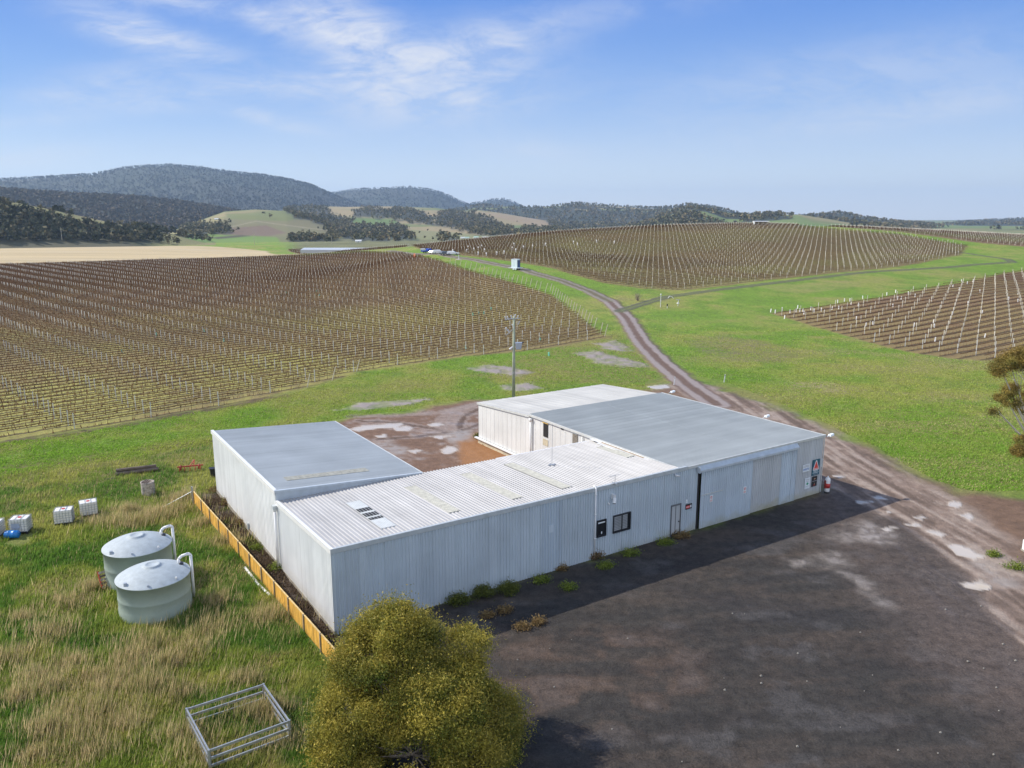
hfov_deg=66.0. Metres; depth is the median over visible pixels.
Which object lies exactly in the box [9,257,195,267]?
vine row
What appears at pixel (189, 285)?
vine row
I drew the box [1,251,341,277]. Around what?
vine row
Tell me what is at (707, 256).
vine row
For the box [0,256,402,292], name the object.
vine row
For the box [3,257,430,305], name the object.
vine row
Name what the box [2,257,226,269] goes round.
vine row
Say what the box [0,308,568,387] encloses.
vine row
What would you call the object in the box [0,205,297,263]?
dry field
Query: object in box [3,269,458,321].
vine row
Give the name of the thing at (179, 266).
vine row
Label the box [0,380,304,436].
vine row
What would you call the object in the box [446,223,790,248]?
vine row
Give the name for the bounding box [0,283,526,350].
vine row
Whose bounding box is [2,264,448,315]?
vine row
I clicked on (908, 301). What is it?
vine row
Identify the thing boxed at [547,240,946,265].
vine row
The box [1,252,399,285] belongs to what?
vine row
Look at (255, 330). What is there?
vine row
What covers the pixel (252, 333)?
vine row
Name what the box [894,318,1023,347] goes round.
vine row
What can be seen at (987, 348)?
vine row
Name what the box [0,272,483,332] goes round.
vine row
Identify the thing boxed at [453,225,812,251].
vine row
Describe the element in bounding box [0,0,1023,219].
sky
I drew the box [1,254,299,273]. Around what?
vine row
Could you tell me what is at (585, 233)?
vine row
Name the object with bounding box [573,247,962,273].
vine row
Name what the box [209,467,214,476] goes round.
black bin
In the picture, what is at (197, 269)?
vine row
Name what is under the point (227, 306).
vine row
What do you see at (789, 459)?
sliding door
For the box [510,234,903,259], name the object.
vine row
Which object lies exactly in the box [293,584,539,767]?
golden tree
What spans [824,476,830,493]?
gas cylinder
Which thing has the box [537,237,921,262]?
vine row
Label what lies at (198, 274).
vine row
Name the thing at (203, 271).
vine row
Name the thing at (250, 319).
vine row
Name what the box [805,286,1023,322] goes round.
vine row
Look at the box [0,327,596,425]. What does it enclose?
vine row
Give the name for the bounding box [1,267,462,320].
vine row
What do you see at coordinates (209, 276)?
vine row
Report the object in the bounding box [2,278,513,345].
vine row
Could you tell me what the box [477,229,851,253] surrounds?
vine row
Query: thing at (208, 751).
stock crate
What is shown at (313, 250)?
reservoir
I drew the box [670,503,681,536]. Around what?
door
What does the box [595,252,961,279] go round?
vine row
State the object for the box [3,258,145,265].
vine row
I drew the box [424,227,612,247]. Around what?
vine row
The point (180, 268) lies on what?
vine row
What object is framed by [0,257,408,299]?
vine row
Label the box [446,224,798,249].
vine row
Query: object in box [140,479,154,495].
concrete ring
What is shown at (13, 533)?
blue drum
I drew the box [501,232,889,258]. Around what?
vine row
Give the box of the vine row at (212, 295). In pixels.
[1,261,440,311]
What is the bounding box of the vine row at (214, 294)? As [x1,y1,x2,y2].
[0,260,441,310]
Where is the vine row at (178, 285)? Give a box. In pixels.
[0,254,416,297]
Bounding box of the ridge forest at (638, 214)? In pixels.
[454,201,920,225]
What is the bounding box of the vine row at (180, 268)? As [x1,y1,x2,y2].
[5,251,351,276]
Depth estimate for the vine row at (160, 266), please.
354.50 m
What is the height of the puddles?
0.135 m
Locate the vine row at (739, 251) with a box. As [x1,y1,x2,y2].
[526,237,915,261]
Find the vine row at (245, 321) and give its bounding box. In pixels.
[1,282,519,349]
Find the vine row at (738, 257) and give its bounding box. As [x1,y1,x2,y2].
[551,241,949,266]
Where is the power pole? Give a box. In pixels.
[505,314,523,396]
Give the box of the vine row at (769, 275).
[659,266,878,288]
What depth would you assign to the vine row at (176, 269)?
335.94 m
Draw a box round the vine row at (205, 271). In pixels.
[0,251,378,281]
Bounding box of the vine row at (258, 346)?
[0,303,565,380]
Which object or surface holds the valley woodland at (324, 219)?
on the hills
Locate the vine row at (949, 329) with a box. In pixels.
[884,313,1023,341]
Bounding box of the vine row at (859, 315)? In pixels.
[814,289,1020,324]
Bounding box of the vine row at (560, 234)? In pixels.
[445,223,719,246]
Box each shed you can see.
[211,421,422,561]
[271,440,697,634]
[474,384,654,455]
[528,392,825,528]
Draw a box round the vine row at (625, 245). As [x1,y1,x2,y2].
[462,228,829,254]
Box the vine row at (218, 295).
[4,262,447,312]
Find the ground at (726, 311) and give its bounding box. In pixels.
[0,201,1023,767]
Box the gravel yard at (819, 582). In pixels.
[322,492,1023,767]
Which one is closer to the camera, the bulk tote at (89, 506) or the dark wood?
the bulk tote at (89, 506)
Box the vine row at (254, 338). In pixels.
[0,296,554,369]
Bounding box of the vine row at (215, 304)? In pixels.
[1,268,468,323]
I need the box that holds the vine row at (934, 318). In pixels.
[850,300,1023,335]
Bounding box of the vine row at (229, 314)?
[0,275,498,338]
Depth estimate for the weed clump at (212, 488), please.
65.84 m
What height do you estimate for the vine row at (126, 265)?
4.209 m
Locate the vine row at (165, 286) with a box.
[1,254,412,295]
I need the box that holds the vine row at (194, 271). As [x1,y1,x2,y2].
[0,251,374,281]
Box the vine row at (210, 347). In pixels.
[0,300,559,375]
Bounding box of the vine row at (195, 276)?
[5,253,396,287]
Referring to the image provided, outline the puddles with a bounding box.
[348,384,992,591]
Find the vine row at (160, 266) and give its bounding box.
[1,254,305,274]
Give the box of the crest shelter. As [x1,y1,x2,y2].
[753,221,769,224]
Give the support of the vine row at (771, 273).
on the vineyard soil
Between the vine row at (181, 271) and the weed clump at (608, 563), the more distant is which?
the vine row at (181, 271)
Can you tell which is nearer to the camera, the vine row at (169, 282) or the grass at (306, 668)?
the grass at (306, 668)
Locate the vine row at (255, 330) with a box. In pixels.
[0,291,544,360]
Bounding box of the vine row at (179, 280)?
[2,255,402,291]
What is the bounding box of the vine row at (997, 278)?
[975,274,1020,280]
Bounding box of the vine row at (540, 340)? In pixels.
[479,328,600,353]
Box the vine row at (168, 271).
[0,252,359,280]
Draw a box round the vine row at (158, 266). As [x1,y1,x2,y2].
[2,254,301,275]
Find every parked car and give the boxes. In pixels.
[421,248,431,252]
[447,251,459,254]
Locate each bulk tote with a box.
[0,518,5,536]
[8,514,32,533]
[53,505,74,524]
[78,497,97,517]
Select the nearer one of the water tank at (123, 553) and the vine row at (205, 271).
the water tank at (123, 553)
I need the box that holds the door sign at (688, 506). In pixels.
[685,503,691,509]
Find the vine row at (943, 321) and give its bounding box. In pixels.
[861,305,1022,337]
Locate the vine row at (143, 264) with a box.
[3,255,262,271]
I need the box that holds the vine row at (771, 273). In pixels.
[646,264,896,287]
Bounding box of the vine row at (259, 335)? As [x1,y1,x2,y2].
[0,296,554,368]
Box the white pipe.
[255,580,270,595]
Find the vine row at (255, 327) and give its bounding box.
[0,288,536,353]
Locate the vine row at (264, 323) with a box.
[0,286,525,351]
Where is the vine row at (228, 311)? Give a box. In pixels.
[0,274,484,334]
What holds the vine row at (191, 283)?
on the vineyard soil
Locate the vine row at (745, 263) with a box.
[580,248,963,274]
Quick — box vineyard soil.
[0,225,1023,441]
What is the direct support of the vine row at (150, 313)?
on the vineyard soil
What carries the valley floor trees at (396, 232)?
on the hills
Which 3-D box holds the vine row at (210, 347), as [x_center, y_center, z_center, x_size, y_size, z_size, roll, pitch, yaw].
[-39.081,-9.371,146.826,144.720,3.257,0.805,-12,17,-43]
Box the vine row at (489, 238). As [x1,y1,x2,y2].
[419,229,570,247]
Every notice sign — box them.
[802,464,809,472]
[804,477,809,488]
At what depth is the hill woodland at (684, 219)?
2171.25 m
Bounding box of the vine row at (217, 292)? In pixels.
[0,258,438,306]
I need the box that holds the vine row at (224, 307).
[0,271,477,328]
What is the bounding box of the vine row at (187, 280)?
[0,254,408,292]
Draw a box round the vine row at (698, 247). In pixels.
[501,232,896,259]
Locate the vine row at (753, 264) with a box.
[580,249,964,276]
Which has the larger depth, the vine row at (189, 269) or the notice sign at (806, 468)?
the vine row at (189, 269)
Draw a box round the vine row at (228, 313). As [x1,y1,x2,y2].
[1,275,493,337]
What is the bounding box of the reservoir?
[300,248,362,252]
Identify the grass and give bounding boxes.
[0,444,352,767]
[0,477,531,767]
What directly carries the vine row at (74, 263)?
on the vineyard soil
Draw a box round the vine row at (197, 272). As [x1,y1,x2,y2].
[5,251,386,284]
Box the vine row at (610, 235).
[440,223,798,250]
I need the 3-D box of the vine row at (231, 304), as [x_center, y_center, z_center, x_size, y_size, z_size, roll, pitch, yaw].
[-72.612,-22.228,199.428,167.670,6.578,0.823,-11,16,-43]
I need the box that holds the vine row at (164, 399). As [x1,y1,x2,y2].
[0,369,340,430]
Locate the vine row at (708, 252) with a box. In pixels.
[520,236,910,261]
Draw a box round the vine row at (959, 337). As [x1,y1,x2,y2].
[908,324,1023,350]
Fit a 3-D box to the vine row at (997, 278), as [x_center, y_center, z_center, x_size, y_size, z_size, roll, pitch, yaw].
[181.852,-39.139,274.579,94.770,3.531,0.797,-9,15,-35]
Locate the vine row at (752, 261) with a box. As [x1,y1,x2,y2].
[566,245,966,272]
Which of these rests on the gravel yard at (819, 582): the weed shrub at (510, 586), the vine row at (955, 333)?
the weed shrub at (510, 586)
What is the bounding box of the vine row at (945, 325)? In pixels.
[869,309,1023,341]
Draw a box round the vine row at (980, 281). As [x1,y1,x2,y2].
[943,277,1021,284]
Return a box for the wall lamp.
[608,493,615,504]
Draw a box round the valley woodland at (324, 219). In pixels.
[178,204,574,240]
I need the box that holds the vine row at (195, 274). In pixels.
[0,251,389,284]
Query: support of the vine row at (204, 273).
on the vineyard soil
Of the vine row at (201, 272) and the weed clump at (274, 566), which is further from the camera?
the vine row at (201, 272)
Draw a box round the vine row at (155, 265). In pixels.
[6,254,295,272]
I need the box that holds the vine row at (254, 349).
[0,304,567,383]
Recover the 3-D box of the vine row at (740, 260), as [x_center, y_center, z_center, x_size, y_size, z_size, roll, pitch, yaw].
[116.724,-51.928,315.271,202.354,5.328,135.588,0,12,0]
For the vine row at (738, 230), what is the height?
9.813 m
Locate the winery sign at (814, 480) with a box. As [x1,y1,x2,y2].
[811,476,816,486]
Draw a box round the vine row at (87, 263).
[8,257,180,266]
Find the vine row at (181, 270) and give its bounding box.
[2,251,366,279]
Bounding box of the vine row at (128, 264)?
[6,256,251,270]
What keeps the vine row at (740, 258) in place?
on the vineyard soil
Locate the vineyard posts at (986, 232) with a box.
[0,222,1023,345]
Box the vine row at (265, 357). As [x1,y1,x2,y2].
[0,313,575,397]
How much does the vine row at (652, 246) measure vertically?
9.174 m
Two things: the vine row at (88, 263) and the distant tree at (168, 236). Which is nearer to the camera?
the vine row at (88, 263)
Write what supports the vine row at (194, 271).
on the vineyard soil
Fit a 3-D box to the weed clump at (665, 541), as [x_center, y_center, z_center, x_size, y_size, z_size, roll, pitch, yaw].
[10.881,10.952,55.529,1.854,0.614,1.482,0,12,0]
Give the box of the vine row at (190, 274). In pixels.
[5,252,386,284]
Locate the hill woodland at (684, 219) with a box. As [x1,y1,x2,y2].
[572,204,1023,228]
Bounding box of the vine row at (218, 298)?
[4,264,456,316]
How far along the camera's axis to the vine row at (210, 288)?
248.02 m
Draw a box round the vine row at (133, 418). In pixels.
[44,396,229,432]
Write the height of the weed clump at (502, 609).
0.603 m
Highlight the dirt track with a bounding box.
[336,250,1023,655]
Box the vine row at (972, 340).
[925,328,1023,351]
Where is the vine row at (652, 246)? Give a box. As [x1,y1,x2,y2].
[477,229,859,256]
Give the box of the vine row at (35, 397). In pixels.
[0,318,584,408]
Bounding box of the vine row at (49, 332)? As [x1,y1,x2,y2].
[2,276,501,339]
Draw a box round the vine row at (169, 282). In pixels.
[10,254,409,293]
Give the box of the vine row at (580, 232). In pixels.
[434,223,751,248]
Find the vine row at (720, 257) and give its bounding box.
[538,240,936,265]
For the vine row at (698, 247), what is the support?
on the vineyard soil
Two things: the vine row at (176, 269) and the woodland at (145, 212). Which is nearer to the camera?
the vine row at (176, 269)
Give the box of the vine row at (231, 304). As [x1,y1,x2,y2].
[2,271,465,324]
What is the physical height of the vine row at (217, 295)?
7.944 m
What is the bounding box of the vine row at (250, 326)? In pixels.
[0,287,533,354]
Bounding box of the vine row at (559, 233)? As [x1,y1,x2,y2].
[433,223,741,248]
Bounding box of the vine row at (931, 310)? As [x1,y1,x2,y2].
[831,294,1023,330]
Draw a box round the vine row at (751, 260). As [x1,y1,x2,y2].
[564,244,965,271]
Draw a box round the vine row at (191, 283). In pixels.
[0,254,410,296]
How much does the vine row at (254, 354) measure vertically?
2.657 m
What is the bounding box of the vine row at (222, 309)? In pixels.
[2,272,480,331]
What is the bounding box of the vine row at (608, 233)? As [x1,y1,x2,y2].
[442,223,791,249]
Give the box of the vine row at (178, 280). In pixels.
[5,253,408,290]
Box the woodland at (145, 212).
[0,186,240,229]
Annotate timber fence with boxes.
[192,491,334,659]
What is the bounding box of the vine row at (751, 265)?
[586,250,960,277]
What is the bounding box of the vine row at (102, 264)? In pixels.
[0,257,219,268]
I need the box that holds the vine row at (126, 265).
[0,255,275,271]
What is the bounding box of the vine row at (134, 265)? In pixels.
[6,255,278,271]
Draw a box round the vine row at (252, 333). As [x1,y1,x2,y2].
[1,294,550,365]
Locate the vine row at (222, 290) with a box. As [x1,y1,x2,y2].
[0,259,429,307]
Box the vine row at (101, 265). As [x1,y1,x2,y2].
[6,257,228,269]
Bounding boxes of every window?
[542,422,547,437]
[572,432,577,442]
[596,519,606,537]
[612,511,630,533]
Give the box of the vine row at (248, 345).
[1,302,563,379]
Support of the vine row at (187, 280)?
on the vineyard soil
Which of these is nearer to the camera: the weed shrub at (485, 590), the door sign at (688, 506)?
the weed shrub at (485, 590)
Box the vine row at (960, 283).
[901,278,1023,293]
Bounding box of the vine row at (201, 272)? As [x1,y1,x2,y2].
[6,251,380,281]
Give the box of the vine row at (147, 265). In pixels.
[0,255,281,272]
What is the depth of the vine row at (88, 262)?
381.76 m
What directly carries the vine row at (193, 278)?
on the vineyard soil
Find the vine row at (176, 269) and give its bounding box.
[2,251,359,277]
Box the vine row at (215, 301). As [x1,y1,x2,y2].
[1,266,461,319]
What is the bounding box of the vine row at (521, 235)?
[435,223,706,246]
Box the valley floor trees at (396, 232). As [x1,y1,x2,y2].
[291,225,617,241]
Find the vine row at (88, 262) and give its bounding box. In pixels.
[5,258,162,266]
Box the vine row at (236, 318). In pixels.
[0,279,506,343]
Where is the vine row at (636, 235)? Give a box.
[453,224,800,249]
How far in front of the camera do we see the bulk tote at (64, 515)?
58.75 m
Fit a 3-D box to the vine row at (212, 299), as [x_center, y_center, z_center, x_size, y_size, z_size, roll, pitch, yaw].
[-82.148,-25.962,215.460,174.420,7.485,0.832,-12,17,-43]
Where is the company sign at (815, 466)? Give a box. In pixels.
[811,459,819,475]
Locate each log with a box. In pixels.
[115,467,158,474]
[116,464,155,471]
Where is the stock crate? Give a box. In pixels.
[185,683,291,767]
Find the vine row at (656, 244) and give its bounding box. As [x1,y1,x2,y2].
[467,229,820,254]
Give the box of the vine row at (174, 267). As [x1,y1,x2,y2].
[0,251,335,276]
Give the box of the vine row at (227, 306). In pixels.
[0,270,473,327]
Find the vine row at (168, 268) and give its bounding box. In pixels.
[0,252,338,276]
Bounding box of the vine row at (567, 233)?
[432,224,750,249]
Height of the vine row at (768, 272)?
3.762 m
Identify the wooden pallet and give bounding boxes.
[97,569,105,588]
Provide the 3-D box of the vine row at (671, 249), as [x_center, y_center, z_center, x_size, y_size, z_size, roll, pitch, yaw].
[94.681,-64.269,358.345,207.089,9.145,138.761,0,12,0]
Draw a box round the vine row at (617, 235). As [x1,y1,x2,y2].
[444,223,797,250]
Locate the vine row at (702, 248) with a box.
[502,233,900,260]
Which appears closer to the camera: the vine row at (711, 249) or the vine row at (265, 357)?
the vine row at (265, 357)
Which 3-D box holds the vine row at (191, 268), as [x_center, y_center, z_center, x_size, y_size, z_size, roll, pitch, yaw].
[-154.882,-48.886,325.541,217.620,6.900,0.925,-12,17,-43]
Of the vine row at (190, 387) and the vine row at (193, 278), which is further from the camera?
the vine row at (193, 278)
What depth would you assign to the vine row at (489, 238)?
399.01 m
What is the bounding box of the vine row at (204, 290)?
[4,257,428,305]
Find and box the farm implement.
[177,459,202,471]
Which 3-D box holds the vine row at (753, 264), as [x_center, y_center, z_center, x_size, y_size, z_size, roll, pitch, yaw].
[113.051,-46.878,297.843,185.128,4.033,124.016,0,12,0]
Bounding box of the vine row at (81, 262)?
[0,258,157,265]
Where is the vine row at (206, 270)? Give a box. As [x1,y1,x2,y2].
[8,251,377,280]
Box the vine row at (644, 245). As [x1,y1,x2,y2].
[468,229,840,254]
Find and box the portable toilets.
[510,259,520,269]
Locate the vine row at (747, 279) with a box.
[669,272,818,288]
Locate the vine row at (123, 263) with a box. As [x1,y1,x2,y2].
[13,257,223,268]
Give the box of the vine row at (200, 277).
[0,253,401,288]
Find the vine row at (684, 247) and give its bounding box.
[492,232,878,257]
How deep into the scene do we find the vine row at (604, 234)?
384.67 m
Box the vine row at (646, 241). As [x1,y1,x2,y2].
[463,227,829,253]
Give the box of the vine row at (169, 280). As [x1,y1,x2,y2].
[0,256,394,289]
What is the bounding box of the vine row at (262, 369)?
[0,319,586,411]
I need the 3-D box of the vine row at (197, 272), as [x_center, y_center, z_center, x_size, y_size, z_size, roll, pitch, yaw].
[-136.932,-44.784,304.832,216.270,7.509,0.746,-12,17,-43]
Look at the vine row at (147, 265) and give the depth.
359.57 m
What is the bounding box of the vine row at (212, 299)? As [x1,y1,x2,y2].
[1,264,453,316]
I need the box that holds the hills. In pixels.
[0,166,1023,242]
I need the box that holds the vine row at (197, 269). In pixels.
[3,250,366,278]
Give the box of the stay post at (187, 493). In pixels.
[163,486,192,506]
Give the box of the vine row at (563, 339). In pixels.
[522,330,603,350]
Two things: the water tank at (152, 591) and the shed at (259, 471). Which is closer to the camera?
the water tank at (152, 591)
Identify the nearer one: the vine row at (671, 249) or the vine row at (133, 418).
the vine row at (133, 418)
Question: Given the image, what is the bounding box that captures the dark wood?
[0,196,212,240]
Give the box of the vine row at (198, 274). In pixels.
[0,251,396,284]
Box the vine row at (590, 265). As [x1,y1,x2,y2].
[557,243,953,268]
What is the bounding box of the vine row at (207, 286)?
[0,256,420,301]
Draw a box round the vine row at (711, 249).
[520,235,904,259]
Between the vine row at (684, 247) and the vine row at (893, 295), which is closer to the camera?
the vine row at (893, 295)
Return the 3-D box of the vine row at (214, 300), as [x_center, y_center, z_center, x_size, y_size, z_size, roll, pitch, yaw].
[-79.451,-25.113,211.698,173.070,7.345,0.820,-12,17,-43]
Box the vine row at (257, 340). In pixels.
[0,299,556,371]
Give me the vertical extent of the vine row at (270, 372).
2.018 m
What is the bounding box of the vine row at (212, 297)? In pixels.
[0,262,449,313]
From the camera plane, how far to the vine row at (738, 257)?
305.83 m
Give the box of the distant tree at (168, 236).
[163,232,171,240]
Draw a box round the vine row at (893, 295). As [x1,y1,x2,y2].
[784,280,1020,314]
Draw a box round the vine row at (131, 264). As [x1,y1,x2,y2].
[18,256,248,270]
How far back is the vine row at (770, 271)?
257.81 m
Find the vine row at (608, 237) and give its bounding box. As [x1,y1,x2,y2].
[443,224,793,250]
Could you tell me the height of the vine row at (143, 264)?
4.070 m
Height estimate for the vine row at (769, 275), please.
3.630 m
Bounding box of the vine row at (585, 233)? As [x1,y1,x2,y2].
[436,223,748,249]
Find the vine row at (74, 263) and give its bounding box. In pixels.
[0,259,155,266]
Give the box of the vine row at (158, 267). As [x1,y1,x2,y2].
[0,253,319,275]
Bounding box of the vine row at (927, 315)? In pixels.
[843,298,1019,332]
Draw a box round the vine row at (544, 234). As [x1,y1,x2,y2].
[431,224,686,248]
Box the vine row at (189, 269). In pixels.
[0,251,361,279]
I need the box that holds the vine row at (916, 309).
[824,290,1023,327]
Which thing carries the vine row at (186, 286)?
on the vineyard soil
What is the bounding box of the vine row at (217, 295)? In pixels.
[2,261,444,312]
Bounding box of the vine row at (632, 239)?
[451,225,805,250]
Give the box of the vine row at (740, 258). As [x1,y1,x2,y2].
[554,242,951,267]
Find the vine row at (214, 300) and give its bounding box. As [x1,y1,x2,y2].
[1,265,459,317]
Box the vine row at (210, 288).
[4,256,424,303]
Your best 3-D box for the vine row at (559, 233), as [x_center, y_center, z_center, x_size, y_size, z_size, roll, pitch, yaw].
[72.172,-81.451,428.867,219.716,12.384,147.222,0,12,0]
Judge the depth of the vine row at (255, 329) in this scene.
155.35 m
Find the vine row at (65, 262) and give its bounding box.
[1,260,122,265]
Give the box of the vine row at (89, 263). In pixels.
[1,257,180,267]
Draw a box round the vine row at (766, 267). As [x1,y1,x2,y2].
[605,254,955,282]
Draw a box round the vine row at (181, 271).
[1,250,373,281]
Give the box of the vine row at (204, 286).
[0,255,418,299]
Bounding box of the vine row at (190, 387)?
[0,324,589,421]
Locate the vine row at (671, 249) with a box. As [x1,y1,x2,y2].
[492,231,877,257]
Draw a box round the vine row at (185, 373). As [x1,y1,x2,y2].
[0,316,580,405]
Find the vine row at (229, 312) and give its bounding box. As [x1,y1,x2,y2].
[0,274,491,335]
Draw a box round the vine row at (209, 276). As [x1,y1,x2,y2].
[1,253,398,287]
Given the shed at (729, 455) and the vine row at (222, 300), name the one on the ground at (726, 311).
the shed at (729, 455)
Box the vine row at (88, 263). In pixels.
[0,258,190,267]
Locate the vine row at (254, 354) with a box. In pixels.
[0,307,569,390]
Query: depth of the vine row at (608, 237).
372.54 m
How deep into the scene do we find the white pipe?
48.32 m
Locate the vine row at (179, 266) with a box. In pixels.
[3,253,321,274]
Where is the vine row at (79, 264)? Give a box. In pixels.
[1,257,201,268]
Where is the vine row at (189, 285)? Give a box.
[5,257,413,297]
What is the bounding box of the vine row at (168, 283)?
[2,255,411,294]
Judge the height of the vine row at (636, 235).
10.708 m
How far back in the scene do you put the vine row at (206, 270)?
329.99 m
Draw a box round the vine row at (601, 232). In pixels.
[437,223,750,249]
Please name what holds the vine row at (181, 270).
on the vineyard soil
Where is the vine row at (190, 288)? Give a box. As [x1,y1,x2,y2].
[0,257,418,302]
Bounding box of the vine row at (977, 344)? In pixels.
[939,335,1023,355]
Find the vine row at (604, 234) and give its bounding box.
[441,222,794,249]
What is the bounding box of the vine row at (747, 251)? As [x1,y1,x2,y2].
[533,237,926,262]
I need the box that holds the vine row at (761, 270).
[621,257,935,284]
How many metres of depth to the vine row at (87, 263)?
381.37 m
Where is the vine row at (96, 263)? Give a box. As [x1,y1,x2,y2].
[17,258,197,267]
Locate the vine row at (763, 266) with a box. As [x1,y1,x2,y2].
[598,252,956,280]
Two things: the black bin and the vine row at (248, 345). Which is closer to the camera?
the black bin
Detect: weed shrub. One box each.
[219,497,228,505]
[444,590,474,607]
[469,583,497,601]
[495,579,521,597]
[589,549,605,559]
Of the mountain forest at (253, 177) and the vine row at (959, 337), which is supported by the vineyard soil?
the vine row at (959, 337)
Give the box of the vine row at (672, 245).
[485,230,865,254]
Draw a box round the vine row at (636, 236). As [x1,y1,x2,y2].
[448,224,799,250]
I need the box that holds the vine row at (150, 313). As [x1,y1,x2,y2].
[0,271,475,328]
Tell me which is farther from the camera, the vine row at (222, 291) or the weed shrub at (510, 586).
the vine row at (222, 291)
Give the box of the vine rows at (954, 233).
[288,225,1023,253]
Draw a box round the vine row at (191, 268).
[0,251,356,277]
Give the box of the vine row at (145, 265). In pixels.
[7,254,290,272]
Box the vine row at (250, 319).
[2,282,515,347]
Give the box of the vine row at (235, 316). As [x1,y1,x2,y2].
[1,277,504,339]
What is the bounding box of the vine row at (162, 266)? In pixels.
[0,253,316,274]
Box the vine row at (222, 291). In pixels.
[0,258,437,307]
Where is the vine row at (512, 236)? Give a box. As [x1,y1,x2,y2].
[425,224,725,247]
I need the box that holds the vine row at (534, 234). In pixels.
[432,224,688,247]
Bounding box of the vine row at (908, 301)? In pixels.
[799,284,1023,318]
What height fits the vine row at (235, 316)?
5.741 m
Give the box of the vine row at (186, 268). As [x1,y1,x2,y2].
[5,250,356,277]
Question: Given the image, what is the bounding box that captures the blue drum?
[3,530,19,537]
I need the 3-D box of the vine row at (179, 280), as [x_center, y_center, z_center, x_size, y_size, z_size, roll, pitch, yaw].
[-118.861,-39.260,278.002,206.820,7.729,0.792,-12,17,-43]
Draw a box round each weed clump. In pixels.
[206,485,216,492]
[230,517,243,526]
[248,540,262,552]
[267,560,281,571]
[477,606,497,620]
[495,602,514,615]
[510,618,532,631]
[527,572,553,584]
[527,613,547,627]
[553,562,569,571]
[558,580,579,591]
[595,557,618,570]
[619,545,644,556]
[655,534,677,545]
[671,529,690,539]
[985,547,1004,557]
[999,556,1023,570]
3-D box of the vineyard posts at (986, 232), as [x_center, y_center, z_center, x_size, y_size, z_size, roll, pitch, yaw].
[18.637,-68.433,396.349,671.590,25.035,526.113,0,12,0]
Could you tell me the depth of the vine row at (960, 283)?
231.72 m
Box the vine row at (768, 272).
[638,261,916,285]
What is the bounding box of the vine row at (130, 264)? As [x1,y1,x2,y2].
[9,256,249,269]
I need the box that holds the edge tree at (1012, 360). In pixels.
[981,339,1023,461]
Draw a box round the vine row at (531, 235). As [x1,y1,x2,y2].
[437,224,675,248]
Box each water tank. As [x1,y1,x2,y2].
[101,524,176,590]
[114,552,194,625]
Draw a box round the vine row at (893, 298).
[789,282,1013,317]
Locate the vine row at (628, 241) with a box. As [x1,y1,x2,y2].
[455,227,804,252]
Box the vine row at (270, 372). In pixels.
[0,322,592,417]
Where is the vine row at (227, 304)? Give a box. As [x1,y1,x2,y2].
[1,268,468,324]
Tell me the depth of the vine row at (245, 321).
166.32 m
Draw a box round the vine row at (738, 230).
[458,226,817,250]
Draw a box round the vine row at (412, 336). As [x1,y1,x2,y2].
[0,310,575,393]
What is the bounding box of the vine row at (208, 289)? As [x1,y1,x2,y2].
[1,256,425,303]
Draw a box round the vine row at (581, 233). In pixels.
[434,223,773,249]
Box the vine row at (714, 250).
[520,235,909,261]
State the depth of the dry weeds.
52.20 m
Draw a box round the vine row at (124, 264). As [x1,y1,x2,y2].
[1,257,232,269]
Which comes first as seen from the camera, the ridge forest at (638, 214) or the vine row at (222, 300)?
the vine row at (222, 300)
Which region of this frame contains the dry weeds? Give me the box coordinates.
[202,494,343,646]
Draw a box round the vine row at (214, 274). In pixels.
[11,251,399,286]
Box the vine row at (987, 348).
[960,338,1022,357]
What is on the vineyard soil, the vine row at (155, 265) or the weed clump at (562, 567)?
the vine row at (155, 265)
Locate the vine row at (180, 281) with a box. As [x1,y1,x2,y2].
[0,255,404,290]
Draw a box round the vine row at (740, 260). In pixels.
[562,244,961,269]
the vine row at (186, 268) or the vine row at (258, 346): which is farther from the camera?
the vine row at (186, 268)
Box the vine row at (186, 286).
[1,255,416,299]
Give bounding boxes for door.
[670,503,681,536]
[699,460,752,528]
[750,453,781,512]
[778,450,797,504]
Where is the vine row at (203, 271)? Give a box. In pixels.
[0,251,379,283]
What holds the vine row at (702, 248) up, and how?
on the vineyard soil
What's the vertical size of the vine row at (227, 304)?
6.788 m
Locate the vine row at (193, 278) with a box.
[5,253,406,287]
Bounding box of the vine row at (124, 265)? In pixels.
[2,256,253,270]
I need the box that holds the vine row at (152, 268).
[3,252,322,275]
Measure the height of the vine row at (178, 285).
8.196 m
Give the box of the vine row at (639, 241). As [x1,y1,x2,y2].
[459,227,822,252]
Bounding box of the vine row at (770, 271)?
[629,258,927,285]
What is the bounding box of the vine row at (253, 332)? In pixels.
[0,293,545,362]
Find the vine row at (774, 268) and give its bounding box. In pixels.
[613,255,945,283]
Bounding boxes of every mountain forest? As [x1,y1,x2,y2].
[0,163,369,210]
[332,185,519,208]
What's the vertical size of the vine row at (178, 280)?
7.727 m
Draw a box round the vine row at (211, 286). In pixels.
[3,255,422,301]
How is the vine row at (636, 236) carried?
on the vineyard soil
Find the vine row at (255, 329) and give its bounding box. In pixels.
[0,289,541,359]
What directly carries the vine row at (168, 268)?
on the vineyard soil
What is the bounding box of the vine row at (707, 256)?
[531,238,924,264]
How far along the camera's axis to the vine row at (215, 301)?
208.14 m
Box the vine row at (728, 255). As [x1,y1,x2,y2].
[539,239,935,264]
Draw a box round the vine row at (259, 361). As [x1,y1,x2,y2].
[0,314,579,401]
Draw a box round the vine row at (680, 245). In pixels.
[486,231,860,256]
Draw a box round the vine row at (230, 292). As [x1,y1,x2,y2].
[2,259,440,309]
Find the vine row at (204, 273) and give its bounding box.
[11,252,391,284]
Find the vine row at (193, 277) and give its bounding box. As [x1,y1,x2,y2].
[0,255,392,288]
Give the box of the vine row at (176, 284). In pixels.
[0,254,415,296]
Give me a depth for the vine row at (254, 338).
142.82 m
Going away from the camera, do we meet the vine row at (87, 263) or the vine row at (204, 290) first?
the vine row at (204, 290)

